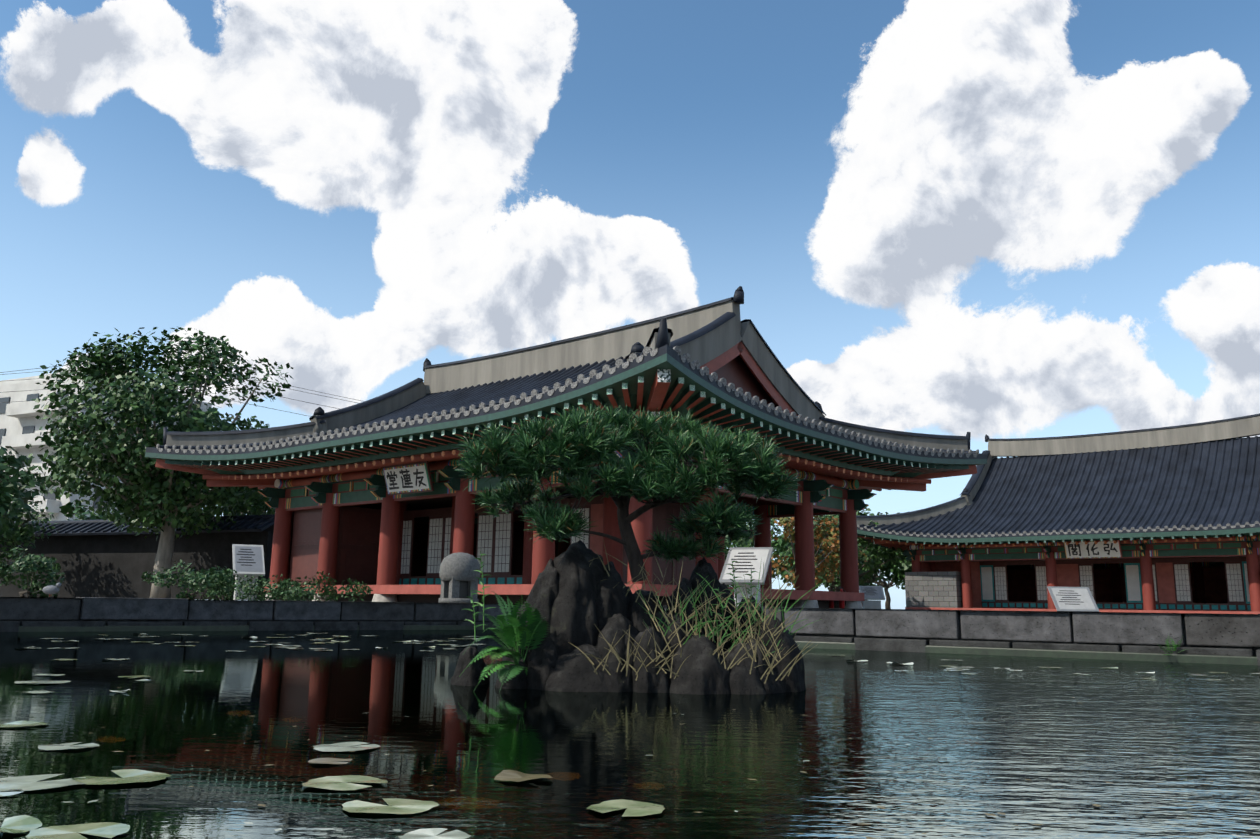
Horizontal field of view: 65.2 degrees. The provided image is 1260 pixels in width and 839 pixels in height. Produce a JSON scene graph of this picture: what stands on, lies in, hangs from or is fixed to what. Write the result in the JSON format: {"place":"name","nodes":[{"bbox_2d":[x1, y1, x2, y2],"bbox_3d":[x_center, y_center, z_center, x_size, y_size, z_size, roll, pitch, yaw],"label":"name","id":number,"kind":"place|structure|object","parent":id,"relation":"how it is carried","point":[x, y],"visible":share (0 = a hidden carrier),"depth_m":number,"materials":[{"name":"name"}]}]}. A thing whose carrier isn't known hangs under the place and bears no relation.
{"place":"outdoors","nodes":[
{"label":"outdoors","id":0,"kind":"place"},
{"bbox_2d":[0,630,1259,838],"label":"pond water","id":1,"kind":"structure","parent":0,"point":[1052,744],"depth_m":2.75,"materials":[{"name":"liquid"}]},
{"bbox_2d":[0,633,1259,838],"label":"lily pads","id":2,"kind":"object","parent":1,"relation":"on","point":[22,823],"visible":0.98,"depth_m":2.03,"materials":[{"name":"green plant"}]},
{"bbox_2d":[0,0,1259,608],"label":"sky","id":3,"kind":"structure","parent":0,"point":[998,219],"materials":[{"name":"blue"}]},
{"label":"yard ground","id":4,"kind":"structure","parent":0,"visible":0},
{"bbox_2d":[0,446,48,536],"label":"tree","id":5,"kind":"object","parent":4,"relation":"on","point":[9,484],"visible":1,"depth_m":17.96,"materials":[{"name":"green plant"}]},
{"bbox_2d":[0,494,57,576],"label":"tree","id":6,"kind":"object","parent":4,"relation":"on","point":[19,532],"visible":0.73,"depth_m":36.27,"materials":[{"name":"green plant"}]},
{"bbox_2d":[0,546,65,597],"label":"shrub","id":7,"kind":"object","parent":4,"relation":"on","point":[38,563],"visible":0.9,"depth_m":13.33,"materials":[{"name":"green plant"}]},
{"bbox_2d":[33,583,63,595],"bbox_3d":[-6.754,1.973,11.432,0.340,0.162,0.100,1,-11,1],"label":"pigeon","id":8,"kind":"object","parent":4,"relation":"on","point":[50,589],"visible":1,"depth_m":11.40,"materials":[{"name":"grey"}]},
{"bbox_2d":[32,501,138,520],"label":"tree","id":9,"kind":"object","parent":4,"relation":"on","point":[68,508],"visible":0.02,"depth_m":52.91,"materials":[{"name":"green plant"}]},
{"bbox_2d":[0,370,211,599],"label":"apartment block","id":10,"kind":"structure","parent":4,"relation":"on","point":[20,424],"depth_m":89.21,"materials":[{"name":"concrete"}]},
{"bbox_2d":[0,515,274,599],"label":"perimeter wall","id":11,"kind":"structure","parent":4,"relation":"on","point":[102,558],"depth_m":37.14,"materials":[{"name":"concrete"}]},
{"bbox_2d":[25,327,292,597],"bbox_3d":[-16.216,1.414,33.898,8.610,9.368,9.170,1,-11,1],"label":"tree","id":12,"kind":"object","parent":4,"relation":"on","point":[151,496],"visible":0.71,"depth_m":32.32,"materials":[{"name":"green plant"}]},
{"bbox_2d":[0,349,360,430],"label":"power lines","id":13,"kind":"object","parent":4,"relation":"on","point":[177,389],"visible":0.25,"depth_m":53.87,"materials":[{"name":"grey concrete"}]},
{"bbox_2d":[141,559,237,599],"bbox_3d":[-6.776,2.533,15.267,1.288,0.708,1.607,9,-13,-36],"label":"shrub","id":14,"kind":"object","parent":4,"relation":"on","point":[208,579],"visible":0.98,"depth_m":15.07,"materials":[{"name":"green plant"}]},
{"bbox_2d":[191,572,269,600],"bbox_3d":[-8.916,3.799,22.123,1.456,0.776,1.931,9,-13,-36],"label":"shrub","id":15,"kind":"object","parent":4,"relation":"on","point":[209,593],"visible":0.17,"depth_m":21.89,"materials":[{"name":"green plant"}]},
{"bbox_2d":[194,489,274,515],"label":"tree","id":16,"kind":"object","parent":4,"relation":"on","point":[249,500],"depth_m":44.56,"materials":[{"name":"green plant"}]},
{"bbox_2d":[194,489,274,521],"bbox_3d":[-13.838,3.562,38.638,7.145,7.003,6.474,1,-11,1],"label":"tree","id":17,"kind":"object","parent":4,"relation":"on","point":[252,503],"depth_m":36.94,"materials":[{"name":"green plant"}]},
{"bbox_2d":[232,544,264,599],"bbox_3d":[-8.092,3.223,20.824,0.620,1.176,0.739,6,-12,-27],"label":"info sign","id":18,"kind":"object","parent":4,"relation":"on","point":[248,560],"visible":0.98,"depth_m":20.76,"materials":[{"name":"white metal"}]},
{"bbox_2d":[234,575,322,600],"bbox_3d":[-7.298,3.533,20.252,1.564,0.701,1.833,1,-11,1],"label":"shrub","id":19,"kind":"object","parent":4,"relation":"on","point":[274,594],"visible":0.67,"depth_m":19.91,"materials":[{"name":"green plant"}]},
{"bbox_2d":[273,571,372,600],"bbox_3d":[-5.875,3.246,18.863,1.796,0.714,1.696,7,-13,-32],"label":"shrub","id":20,"kind":"object","parent":4,"relation":"on","point":[300,591],"visible":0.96,"depth_m":18.76,"materials":[{"name":"green plant"}]},
{"bbox_2d":[438,552,479,602],"bbox_3d":[-2.604,2.417,15.046,0.630,0.765,0.630,1,-11,1],"label":"stone lantern","id":21,"kind":"object","parent":4,"relation":"on","point":[459,581],"visible":0.96,"depth_m":14.85,"materials":[{"name":"grey stone"}]},
{"bbox_2d":[145,286,986,608],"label":"pavilion","id":22,"kind":"structure","parent":4,"relation":"on","point":[377,496],"depth_m":25.04,"materials":[{"name":"tile"}]},
{"bbox_2d":[719,547,773,606],"bbox_3d":[2.049,2.760,17.315,0.800,1.060,0.798,-3,-11,21],"label":"info sign","id":23,"kind":"object","parent":4,"relation":"on","point":[748,558],"visible":0.9,"depth_m":17.26,"materials":[{"name":"white metal"}]},
{"bbox_2d":[724,529,775,586],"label":"gap tree","id":24,"kind":"object","parent":4,"relation":"on","point":[742,544],"visible":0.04,"depth_m":57.16,"materials":[{"name":"green plant"}]},
{"bbox_2d":[724,517,794,582],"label":"tree","id":25,"kind":"object","parent":4,"relation":"on","point":[779,537],"visible":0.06,"depth_m":77.28,"materials":[{"name":"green plant"}]},
{"bbox_2d":[750,515,866,587],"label":"tree","id":26,"kind":"object","parent":4,"relation":"on","point":[828,541],"visible":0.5,"depth_m":51.04,"materials":[{"name":"green plant"}]},
{"bbox_2d":[771,515,859,591],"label":"tree","id":27,"kind":"object","parent":4,"relation":"on","point":[831,588],"visible":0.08,"depth_m":83.95,"materials":[{"name":"green plant"}]},
{"bbox_2d":[771,515,883,591],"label":"tree","id":28,"kind":"object","parent":4,"relation":"on","point":[785,548],"visible":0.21,"depth_m":62.81,"materials":[{"name":"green plant"}]},
{"bbox_2d":[829,587,845,607],"bbox_3d":[5.384,4.632,25.558,0.447,0.535,0.140,-4,-12,23],"label":"fire extinguisher","id":29,"kind":"object","parent":4,"relation":"on","point":[841,604],"visible":0.6,"depth_m":25.52,"materials":[{"name":"red metal"}]},
{"bbox_2d":[789,508,906,587],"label":"tree","id":30,"kind":"object","parent":4,"relation":"on","point":[881,556],"visible":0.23,"depth_m":54.74,"materials":[{"name":"green plant"}]},
{"bbox_2d":[823,546,901,606],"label":"tree","id":31,"kind":"object","parent":4,"relation":"on","point":[870,582],"depth_m":68.57,"materials":[{"name":"green plant"}]},
{"bbox_2d":[859,586,884,608],"bbox_3d":[7.222,5.308,29.383,0.700,0.678,0.360,1,-11,1],"label":"info sign","id":32,"kind":"object","parent":4,"relation":"on","point":[874,596],"visible":0.85,"depth_m":29.31,"materials":[{"name":"grey metal"}]},
{"bbox_2d":[872,512,904,608],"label":"tree","id":33,"kind":"object","parent":4,"relation":"on","point":[884,585],"visible":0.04,"depth_m":88.16,"materials":[{"name":"green plant"}]},
{"bbox_2d":[882,549,911,585],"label":"tree","id":34,"kind":"object","parent":4,"relation":"on","point":[895,570],"visible":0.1,"depth_m":65.00,"materials":[{"name":"green plant"}]},
{"bbox_2d":[856,413,1259,613],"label":"traditional hall","id":35,"kind":"structure","parent":4,"relation":"on","point":[1160,520],"depth_m":49.88,"materials":[{"name":"tile"}]},
{"bbox_2d":[1047,586,1099,611],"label":"info sign","id":36,"kind":"object","parent":4,"relation":"on","point":[1072,599],"visible":1,"depth_m":41.48,"materials":[{"name":"white metal"}]},
{"label":"pond bed","id":37,"kind":"object","parent":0,"visible":0},
{"bbox_2d":[451,540,805,694],"bbox_3d":[-0.010,1.509,4.832,1.748,1.797,1.196,1,-11,1],"label":"island rock","id":38,"kind":"object","parent":37,"relation":"on","point":[573,598],"visible":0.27,"depth_m":4.60,"materials":[{"name":"grey stone"}]},
{"bbox_2d":[449,402,801,581],"bbox_3d":[-0.010,0.350,4.993,1.688,0.918,0.913,1,-11,1],"label":"bonsai pine","id":39,"kind":"object","parent":38,"relation":"on","point":[573,443],"visible":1,"depth_m":4.80,"materials":[{"name":"green plant"}]},
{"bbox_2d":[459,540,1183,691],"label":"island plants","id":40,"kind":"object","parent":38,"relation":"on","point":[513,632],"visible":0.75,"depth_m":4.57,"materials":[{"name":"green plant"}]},
{"bbox_2d":[0,597,1259,665],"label":"pond wall","id":41,"kind":"structure","parent":37,"relation":"on","point":[1233,639],"depth_m":9.29,"materials":[{"name":"grey stone"}]}
]}

